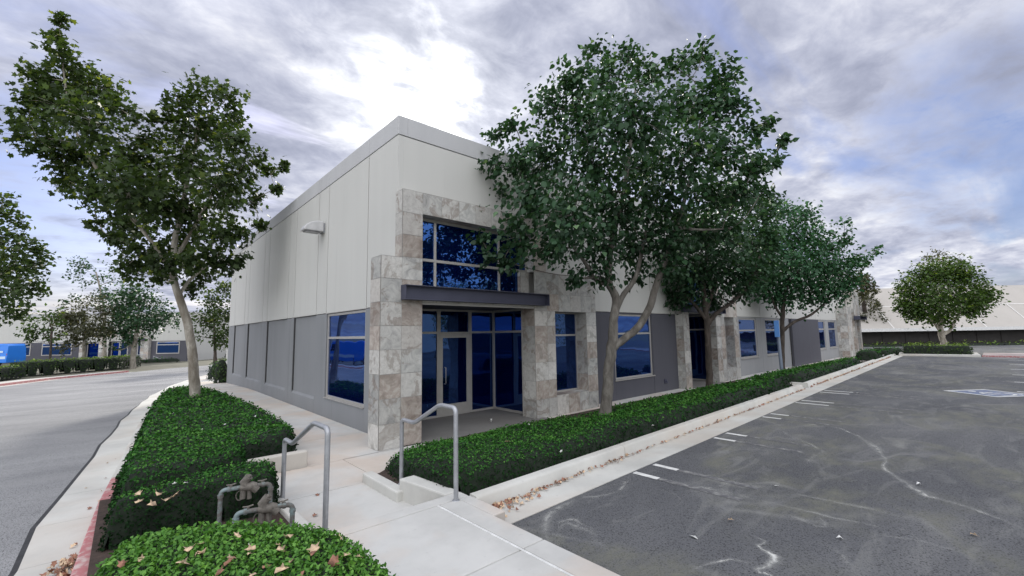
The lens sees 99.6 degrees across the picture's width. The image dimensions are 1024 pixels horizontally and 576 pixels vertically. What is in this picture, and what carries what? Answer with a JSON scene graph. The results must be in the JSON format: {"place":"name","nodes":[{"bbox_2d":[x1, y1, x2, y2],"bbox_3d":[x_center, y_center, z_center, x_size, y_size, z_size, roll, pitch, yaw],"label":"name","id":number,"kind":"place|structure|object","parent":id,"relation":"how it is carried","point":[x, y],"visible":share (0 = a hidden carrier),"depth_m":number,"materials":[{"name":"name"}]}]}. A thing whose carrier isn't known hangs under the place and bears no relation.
{"place":"outdoors","nodes":[
{"label":"outdoors","id":0,"kind":"place"},
{"bbox_2d":[0,365,211,575],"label":"street","id":1,"kind":"structure","parent":0,"point":[54,434],"depth_m":11.36,"materials":[{"name":"grey asphalt"}]},
{"bbox_2d":[8,381,182,575],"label":"tar seam","id":2,"kind":"object","parent":1,"relation":"on","point":[18,561],"visible":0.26,"depth_m":5.60,"materials":[{"name":"black asphalt"}]},
{"bbox_2d":[14,380,186,575],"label":"gutter","id":3,"kind":"object","parent":1,"relation":"on","point":[62,527],"visible":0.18,"depth_m":5.81,"materials":[{"name":"concrete"}]},
{"bbox_2d":[39,553,77,575],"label":"leaf litter","id":4,"kind":"object","parent":3,"relation":"on","point":[65,562],"visible":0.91,"depth_m":4.27,"materials":[{"name":"brown plant"}]},
{"bbox_2d":[69,462,107,555],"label":"leaf litter","id":5,"kind":"object","parent":3,"relation":"on","point":[74,544],"visible":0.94,"depth_m":4.78,"materials":[{"name":"brown plant"}]},
{"bbox_2d":[0,353,792,446],"bbox_3d":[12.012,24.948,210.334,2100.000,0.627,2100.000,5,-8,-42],"label":"ground","id":6,"kind":"structure","parent":0,"point":[153,366],"depth_m":45.44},
{"bbox_2d":[0,344,25,365],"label":"parked van","id":7,"kind":"object","parent":6,"relation":"on","point":[10,353],"visible":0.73,"depth_m":53.03,"materials":[{"name":"blue paint"}]},
{"bbox_2d":[0,364,26,379],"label":"clipped box hedge","id":8,"kind":"object","parent":6,"relation":"on","point":[12,371],"visible":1,"depth_m":35.03,"materials":[{"name":"green plant"}]},
{"bbox_2d":[0,191,61,326],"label":"plane tree","id":9,"kind":"object","parent":6,"relation":"on","point":[29,267],"visible":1,"depth_m":29.75,"materials":[{"name":"green plant"}]},
{"bbox_2d":[13,303,68,360],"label":"young tree","id":10,"kind":"object","parent":6,"relation":"on","point":[30,330],"visible":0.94,"depth_m":40.94,"materials":[{"name":"green plant"}]},
{"bbox_2d":[0,371,128,386],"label":"kerb","id":11,"kind":"structure","parent":6,"relation":"on","point":[49,377],"depth_m":31.87,"materials":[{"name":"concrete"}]},
{"bbox_2d":[9,354,142,376],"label":"clipped box hedge","id":12,"kind":"object","parent":6,"relation":"on","point":[64,365],"visible":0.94,"depth_m":41.18,"materials":[{"name":"green plant"}]},
{"bbox_2d":[41,291,118,357],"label":"young tree","id":13,"kind":"object","parent":6,"relation":"on","point":[72,318],"visible":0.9,"depth_m":43.76,"materials":[{"name":"green plant"}]},
{"bbox_2d":[70,477,115,575],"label":"kerb","id":14,"kind":"structure","parent":6,"relation":"on","point":[80,567],"depth_m":4.45,"materials":[{"name":"red paint"}]},
{"bbox_2d":[58,255,133,356],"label":"plane tree","id":15,"kind":"object","parent":6,"relation":"on","point":[98,292],"visible":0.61,"depth_m":51.89,"materials":[{"name":"green plant"}]},
{"bbox_2d":[0,312,229,363],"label":"office building","id":16,"kind":"structure","parent":6,"relation":"on","point":[167,343],"depth_m":60.30,"materials":[{"name":"beige concrete"}]},
{"bbox_2d":[25,344,30,355],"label":"window","id":17,"kind":"structure","parent":16,"relation":"in","point":[28,348],"depth_m":60.19,"materials":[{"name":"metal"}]},
{"bbox_2d":[41,343,72,355],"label":"window","id":18,"kind":"structure","parent":16,"relation":"in","point":[45,346],"depth_m":60.17,"materials":[{"name":"glass"}]},
{"bbox_2d":[86,343,98,358],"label":"window","id":19,"kind":"structure","parent":16,"relation":"in","point":[92,351],"depth_m":60.15,"materials":[{"name":"glass"}]},
{"bbox_2d":[111,342,119,355],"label":"window","id":20,"kind":"structure","parent":16,"relation":"in","point":[115,353],"depth_m":60.14,"materials":[{"name":"glass"}]},
{"bbox_2d":[120,342,127,355],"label":"window","id":21,"kind":"structure","parent":16,"relation":"in","point":[125,351],"depth_m":60.14,"materials":[{"name":"glass"}]},
{"bbox_2d":[137,344,139,355],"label":"window","id":22,"kind":"structure","parent":16,"relation":"in","point":[138,347],"depth_m":60.14,"materials":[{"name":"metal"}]},
{"bbox_2d":[156,341,179,353],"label":"window","id":23,"kind":"structure","parent":16,"relation":"in","point":[165,347],"depth_m":60.18,"materials":[{"name":"glass"}]},
{"bbox_2d":[92,278,189,368],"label":"plane tree","id":24,"kind":"object","parent":6,"relation":"on","point":[134,322],"visible":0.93,"depth_m":45.76,"materials":[{"name":"green plant"}]},
{"bbox_2d":[112,375,205,477],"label":"kerb","id":25,"kind":"structure","parent":6,"relation":"on","point":[127,450],"depth_m":8.62,"materials":[{"name":"concrete"}]},
{"bbox_2d":[141,356,180,362],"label":"hedge","id":26,"kind":"object","parent":6,"relation":"on","point":[155,360],"visible":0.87,"depth_m":56.56,"materials":[{"name":"green plant"}]},
{"bbox_2d":[190,280,231,362],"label":"plane tree","id":27,"kind":"object","parent":6,"relation":"on","point":[215,311],"visible":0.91,"depth_m":41.79,"materials":[{"name":"green plant"}]},
{"bbox_2d":[226,115,866,450],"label":"office building","id":28,"kind":"structure","parent":6,"relation":"on","point":[372,301],"depth_m":11.57,"materials":[{"name":"beige concrete"}]},
{"bbox_2d":[326,310,365,406],"bbox_3d":[-4.129,1.698,10.766,0.070,2.200,2.510,5,-8,-42],"label":"window","id":29,"kind":"structure","parent":28,"relation":"in","point":[345,370],"depth_m":10.72,"materials":[{"name":"glass"}]},
{"bbox_2d":[422,309,438,419],"bbox_3d":[-2.504,1.883,10.666,1.598,2.760,0.070,5,-8,-42],"label":"window","id":30,"kind":"structure","parent":28,"relation":"in","point":[430,317],"depth_m":11.04,"materials":[{"name":"glass"}]},
{"bbox_2d":[439,334,469,416],"bbox_3d":[-1.496,2.277,11.455,0.992,2.110,0.153,5,-8,-42],"label":"door","id":31,"kind":"structure","parent":28,"relation":"in","point":[454,349],"depth_m":11.49,"materials":[{"name":"glass"}]},
{"bbox_2d":[439,309,469,333],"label":"transom window","id":32,"kind":"structure","parent":28,"relation":"in","point":[450,321],"depth_m":11.63,"materials":[{"name":"glass"}]},
{"bbox_2d":[422,218,526,291],"bbox_3d":[-0.830,-0.664,10.245,3.240,1.520,0.070,5,-8,-42],"label":"clerestory window","id":33,"kind":"structure","parent":28,"relation":"in","point":[449,260],"depth_m":9.90,"materials":[{"name":"glass"}]},
{"bbox_2d":[470,310,493,411],"bbox_3d":[-0.841,2.014,12.146,0.858,2.760,0.070,5,-8,-42],"label":"window","id":34,"kind":"structure","parent":28,"relation":"in","point":[481,327],"depth_m":12.12,"materials":[{"name":"glass"}]},
{"bbox_2d":[492,309,522,413],"bbox_3d":[-0.049,1.970,11.854,0.070,2.760,1.416,5,-8,-42],"label":"side window","id":35,"kind":"structure","parent":28,"relation":"in","point":[507,344],"depth_m":11.92,"materials":[{"name":"glass"}]},
{"bbox_2d":[555,313,577,391],"bbox_3d":[1.374,1.770,12.088,1.340,2.200,0.070,5,-8,-42],"label":"window","id":36,"kind":"structure","parent":28,"relation":"in","point":[565,323],"depth_m":12.22,"materials":[{"name":"glass"}]},
{"bbox_2d":[615,314,652,379],"bbox_3d":[4.015,1.920,14.404,2.210,2.070,0.070,5,-8,-42],"label":"window","id":37,"kind":"structure","parent":28,"relation":"in","point":[634,358],"depth_m":14.42,"materials":[{"name":"glass"}]},
{"bbox_2d":[689,315,705,380],"bbox_3d":[7.796,2.588,18.835,0.070,2.760,1.416,5,-8,-42],"label":"side window","id":38,"kind":"structure","parent":28,"relation":"in","point":[696,322],"depth_m":18.62,"materials":[{"name":"glass"}]},
{"bbox_2d":[724,318,727,366],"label":"window","id":39,"kind":"structure","parent":28,"relation":"in","point":[724,318],"depth_m":19.32,"materials":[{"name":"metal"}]},
{"bbox_2d":[738,318,757,358],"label":"window","id":40,"kind":"structure","parent":28,"relation":"in","point":[747,327],"depth_m":21.03,"materials":[{"name":"glass"}]},
{"bbox_2d":[765,319,777,354],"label":"window","id":41,"kind":"structure","parent":28,"relation":"in","point":[772,348],"depth_m":23.15,"materials":[{"name":"glass"}]},
{"bbox_2d":[818,321,825,348],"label":"window","id":42,"kind":"structure","parent":28,"relation":"in","point":[820,323],"depth_m":29.85,"materials":[{"name":"glass"}]},
{"bbox_2d":[828,321,836,347],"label":"window","id":43,"kind":"structure","parent":28,"relation":"in","point":[831,324],"depth_m":31.68,"materials":[{"name":"glass"}]},
{"bbox_2d":[849,268,890,322],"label":"pine tree","id":44,"kind":"object","parent":6,"relation":"on","point":[870,289],"visible":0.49,"depth_m":49.11,"materials":[{"name":"green plant"}]},
{"bbox_2d":[915,246,970,283],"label":"pine tree","id":45,"kind":"object","parent":6,"relation":"on","point":[937,254],"visible":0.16,"depth_m":54.94,"materials":[{"name":"green plant"}]},
{"bbox_2d":[329,492,619,575],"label":"walk","id":46,"kind":"structure","parent":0,"point":[430,538],"depth_m":3.84,"materials":[{"name":"concrete"}]},
{"bbox_2d":[438,505,573,575],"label":"walk marking","id":47,"kind":"object","parent":46,"relation":"on","point":[523,550],"visible":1,"depth_m":3.84,"materials":[{"name":"white paint"}]},
{"bbox_2d":[87,361,865,575],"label":"planting soil","id":48,"kind":"structure","parent":0,"point":[99,555],"depth_m":4.87,"materials":[{"name":"brown soil"}]},
{"bbox_2d":[0,9,290,396],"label":"plane tree","id":49,"kind":"object","parent":48,"relation":"on","point":[122,193],"visible":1,"depth_m":14.15,"materials":[{"name":"green plant"}]},
{"bbox_2d":[108,427,247,509],"bbox_3d":[-4.875,2.554,6.397,1.571,0.700,3.056,5,-8,-42],"label":"rounded shrub","id":50,"kind":"object","parent":48,"relation":"on","point":[167,455],"visible":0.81,"depth_m":5.72,"materials":[{"name":"green plant"}]},
{"bbox_2d":[96,458,279,551],"bbox_3d":[-3.537,2.416,4.941,1.720,0.608,0.911,5,-8,-42],"label":"clipped hedge","id":51,"kind":"object","parent":48,"relation":"on","point":[194,501],"visible":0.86,"depth_m":4.74,"materials":[{"name":"green plant"}]},
{"bbox_2d":[147,500,156,505],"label":"dry leaf","id":52,"kind":"object","parent":51,"relation":"on","point":[151,503],"visible":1,"depth_m":4.11,"materials":[{"name":"beige plant"}]},
{"bbox_2d":[123,384,298,464],"bbox_3d":[-9.213,3.439,12.355,2.859,0.890,15.328,5,-8,-42],"label":"ground cover hedge","id":53,"kind":"object","parent":48,"relation":"on","point":[179,407],"visible":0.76,"depth_m":9.50,"materials":[{"name":"green plant"}]},
{"bbox_2d":[90,518,395,575],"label":"clipped hedge","id":54,"kind":"object","parent":48,"relation":"on","point":[163,552],"visible":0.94,"depth_m":2.89,"materials":[{"name":"green plant"}]},
{"bbox_2d":[117,559,127,567],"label":"dry leaf","id":55,"kind":"object","parent":54,"relation":"on","point":[121,563],"visible":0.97,"depth_m":2.72,"materials":[{"name":"brown plant"}]},
{"bbox_2d":[176,558,188,563],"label":"dry leaf","id":56,"kind":"object","parent":54,"relation":"on","point":[184,561],"visible":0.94,"depth_m":2.71,"materials":[{"name":"beige plant"}]},
{"bbox_2d":[183,544,194,551],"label":"dry leaf","id":57,"kind":"object","parent":54,"relation":"on","point":[188,549],"visible":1,"depth_m":2.90,"materials":[{"name":"beige plant"}]},
{"bbox_2d":[195,548,205,554],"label":"dry leaf","id":58,"kind":"object","parent":54,"relation":"on","point":[203,552],"visible":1,"depth_m":2.85,"materials":[{"name":"beige plant"}]},
{"bbox_2d":[215,567,224,575],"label":"dry leaf","id":59,"kind":"object","parent":54,"relation":"on","point":[219,571],"visible":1,"depth_m":2.60,"materials":[{"name":"brown plant"}]},
{"bbox_2d":[223,556,234,565],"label":"dry leaf","id":60,"kind":"object","parent":54,"relation":"on","point":[227,561],"visible":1,"depth_m":2.71,"materials":[{"name":"brown plant"}]},
{"bbox_2d":[244,544,255,550],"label":"dry leaf","id":61,"kind":"object","parent":54,"relation":"on","point":[250,547],"visible":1,"depth_m":2.90,"materials":[{"name":"beige plant"}]},
{"bbox_2d":[274,563,288,573],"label":"dry leaf","id":62,"kind":"object","parent":54,"relation":"on","point":[279,569],"visible":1,"depth_m":2.61,"materials":[{"name":"beige plant"}]},
{"bbox_2d":[283,534,293,538],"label":"dry leaf","id":63,"kind":"object","parent":54,"relation":"on","point":[288,536],"visible":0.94,"depth_m":3.08,"materials":[{"name":"beige plant"}]},
{"bbox_2d":[306,541,319,552],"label":"dry leaf","id":64,"kind":"object","parent":54,"relation":"on","point":[314,547],"visible":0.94,"depth_m":2.88,"materials":[{"name":"beige plant"}]},
{"bbox_2d":[327,554,339,566],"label":"dry leaf","id":65,"kind":"object","parent":54,"relation":"on","point":[333,560],"visible":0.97,"depth_m":2.72,"materials":[{"name":"brown plant"}]},
{"bbox_2d":[217,474,273,524],"bbox_3d":[-2.938,2.356,4.776,0.532,0.584,0.102,2,-7,-22],"label":"backflow preventer","id":66,"kind":"object","parent":48,"relation":"on","point":[247,485],"visible":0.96,"depth_m":4.75,"materials":[{"name":"grey metal"}]},
{"bbox_2d":[232,494,295,525],"bbox_3d":[-2.391,2.288,4.182,0.537,0.574,0.102,1,-7,-21],"label":"backflow preventer","id":67,"kind":"object","parent":48,"relation":"on","point":[267,507],"visible":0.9,"depth_m":4.17,"materials":[{"name":"grey metal"}]},
{"bbox_2d":[385,373,791,495],"bbox_3d":[3.515,2.892,10.758,14.037,0.739,3.184,5,-8,-42],"label":"ground cover hedge","id":68,"kind":"object","parent":48,"relation":"on","point":[490,458],"visible":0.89,"depth_m":7.13,"materials":[{"name":"green plant"}]},
{"bbox_2d":[465,32,798,415],"bbox_3d":[2.534,-1.521,10.272,7.186,10.020,5.962,5,-8,-42],"label":"pear tree","id":69,"kind":"object","parent":48,"relation":"on","point":[614,216],"visible":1,"depth_m":9.93,"materials":[{"name":"green plant"}]},
{"bbox_2d":[470,354,895,504],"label":"kerb","id":70,"kind":"structure","parent":48,"relation":"on","point":[520,486],"depth_m":7.01,"materials":[{"name":"concrete"}]},
{"bbox_2d":[652,175,793,387],"bbox_3d":[7.519,-0.127,15.495,6.352,8.280,4.312,5,-8,-42],"label":"pear tree","id":71,"kind":"object","parent":48,"relation":"on","point":[712,274],"visible":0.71,"depth_m":15.42,"materials":[{"name":"green plant"}]},
{"bbox_2d":[774,320,782,369],"bbox_3d":[12.672,2.858,20.530,0.285,2.669,0.210,5,-8,-42],"label":"sign post","id":72,"kind":"object","parent":48,"relation":"on","point":[776,329],"visible":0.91,"depth_m":20.50,"materials":[{"name":"blue metal"}]},
{"bbox_2d":[749,356,862,382],"bbox_3d":[14.465,3.750,20.453,13.162,0.745,2.422,5,-8,-42],"label":"ground cover hedge","id":73,"kind":"object","parent":48,"relation":"on","point":[805,373],"visible":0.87,"depth_m":17.96,"materials":[{"name":"green plant"}]},
{"bbox_2d":[739,197,886,368],"bbox_3d":[14.293,0.050,21.033,7.459,9.006,4.290,1,-6,-19],"label":"pear tree","id":74,"kind":"object","parent":48,"relation":"on","point":[823,264],"visible":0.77,"depth_m":20.61,"materials":[{"name":"green plant"}]},
{"bbox_2d":[854,348,882,359],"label":"round shrub","id":75,"kind":"object","parent":48,"relation":"on","point":[868,354],"visible":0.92,"depth_m":28.35,"materials":[{"name":"green plant"}]},
{"bbox_2d":[0,0,1023,342],"label":"sky","id":76,"kind":"structure","parent":0,"point":[906,117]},
{"bbox_2d":[172,355,883,530],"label":"walk","id":77,"kind":"structure","parent":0,"point":[353,498],"depth_m":7.09,"materials":[{"name":"concrete"}]},
{"bbox_2d":[206,358,225,379],"bbox_3d":[-17.408,4.910,26.294,2.023,1.362,1.986,5,-8,-42],"label":"round shrub","id":78,"kind":"object","parent":77,"relation":"on","point":[209,374],"visible":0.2,"depth_m":25.63,"materials":[{"name":"green plant"}]},
{"bbox_2d":[209,357,226,382],"bbox_3d":[-15.161,4.323,22.572,1.030,1.390,1.102,5,-8,-42],"label":"upright shrub","id":79,"kind":"object","parent":77,"relation":"on","point":[220,375],"visible":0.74,"depth_m":22.32,"materials":[{"name":"green plant"}]},
{"bbox_2d":[246,449,313,529],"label":"bed kerb","id":80,"kind":"structure","parent":77,"relation":"on","point":[296,459],"depth_m":6.83,"materials":[{"name":"concrete"}]},
{"bbox_2d":[280,421,330,530],"bbox_3d":[-2.366,2.107,4.893,0.090,1.284,1.613,5,-8,-42],"label":"handrail","id":81,"kind":"object","parent":80,"relation":"on","point":[309,427],"visible":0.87,"depth_m":4.38,"materials":[{"name":"metal"}]},
{"bbox_2d":[362,471,458,505],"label":"bed kerb","id":82,"kind":"structure","parent":77,"relation":"on","point":[414,490],"depth_m":5.51,"materials":[{"name":"concrete"}]},
{"bbox_2d":[398,403,459,501],"bbox_3d":[-1.066,2.042,5.393,0.090,1.268,1.378,5,-8,-42],"label":"handrail","id":83,"kind":"object","parent":77,"relation":"on","point":[428,413],"visible":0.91,"depth_m":5.11,"materials":[{"name":"metal"}]},
{"bbox_2d":[873,346,901,355],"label":"hedge","id":84,"kind":"object","parent":77,"relation":"on","point":[885,351],"visible":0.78,"depth_m":32.49,"materials":[{"name":"green plant"}]},
{"bbox_2d":[417,380,725,443],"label":"entrance paving","id":85,"kind":"structure","parent":0,"point":[470,423],"depth_m":10.34,"materials":[{"name":"grey concrete"}]},
{"bbox_2d":[512,345,1023,575],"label":"parking lot","id":86,"kind":"structure","parent":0,"point":[959,457],"depth_m":5.29,"materials":[{"name":"grey asphalt"}]},
{"bbox_2d":[499,355,901,523],"bbox_3d":[14.204,3.834,18.326,40.071,0.208,0.511,5,-8,-43],"label":"gutter","id":87,"kind":"object","parent":86,"relation":"on","point":[557,493],"visible":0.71,"depth_m":6.86,"materials":[{"name":"concrete"}]},
{"bbox_2d":[492,450,640,516],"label":"leaf litter","id":88,"kind":"object","parent":87,"relation":"on","point":[509,500],"visible":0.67,"depth_m":5.32,"materials":[{"name":"brown plant"}]},
{"bbox_2d":[641,388,805,449],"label":"leaf litter","id":89,"kind":"object","parent":87,"relation":"on","point":[729,416],"visible":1,"depth_m":9.95,"materials":[{"name":"brown plant"}]},
{"bbox_2d":[810,356,890,386],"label":"leaf litter","id":90,"kind":"object","parent":87,"relation":"on","point":[848,372],"visible":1,"depth_m":19.43,"materials":[{"name":"brown plant"}]},
{"bbox_2d":[719,448,926,573],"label":"tide marks","id":91,"kind":"object","parent":86,"relation":"on","point":[774,556],"visible":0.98,"depth_m":3.82},
{"bbox_2d":[634,360,1023,478],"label":"parking marking","id":92,"kind":"object","parent":86,"relation":"on","point":[651,476],"visible":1,"depth_m":8.07,"materials":[{"name":"white paint"}]},
{"bbox_2d":[657,358,1016,500],"bbox_3d":[15.427,3.460,15.953,33.530,0.001,4.100,5,-8,-42],"label":"parking marking worn","id":93,"kind":"object","parent":86,"relation":"on","point":[709,491],"visible":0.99,"depth_m":7.49,"materials":[{"name":"white paint"}]},
{"bbox_2d":[854,282,1023,344],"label":"sloped roof building","id":94,"kind":"structure","parent":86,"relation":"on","point":[1006,324],"depth_m":48.07,"materials":[{"name":"grey paint"}]},
{"bbox_2d":[899,352,980,356],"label":"parking island","id":95,"kind":"structure","parent":86,"relation":"on","point":[955,355],"depth_m":29.73,"materials":[{"name":"concrete"}]},
{"bbox_2d":[901,342,973,354],"bbox_3d":[30.267,4.342,30.922,3.807,1.004,2.168,-6,-8,40],"label":"clipped box hedge","id":96,"kind":"object","parent":95,"relation":"on","point":[957,348],"visible":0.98,"depth_m":30.37,"materials":[{"name":"green plant"}]},
{"bbox_2d":[888,251,1011,345],"bbox_3d":[33.404,1.021,32.851,8.590,7.638,4.450,0,-6,-8],"label":"island tree","id":97,"kind":"object","parent":95,"relation":"on","point":[916,308],"visible":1,"depth_m":32.76,"materials":[{"name":"green plant"}]},
{"bbox_2d":[863,339,1023,346],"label":"grass strip","id":98,"kind":"object","parent":86,"relation":"on","point":[989,343],"depth_m":46.71,"materials":[{"name":"green plant"}]},
{"bbox_2d":[949,390,1023,396],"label":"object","id":99,"kind":"structure","parent":86,"relation":"on","point":[995,393],"depth_m":13.11,"materials":[{"name":"blue paint"}]},
{"bbox_2d":[944,389,1023,396],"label":"accessible emblem","id":100,"kind":"object","parent":99,"relation":"on","point":[987,392],"visible":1,"depth_m":13.01,"materials":[{"name":"white paint"}]},
{"bbox_2d":[982,355,1023,357],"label":"kerb","id":101,"kind":"structure","parent":86,"relation":"on","point":[1002,356],"depth_m":28.11,"materials":[{"name":"red paint"}]},
{"bbox_2d":[983,353,1023,355],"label":"median","id":102,"kind":"object","parent":86,"relation":"on","point":[1008,354],"visible":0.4,"depth_m":29.54,"materials":[{"name":"concrete"}]}
]}

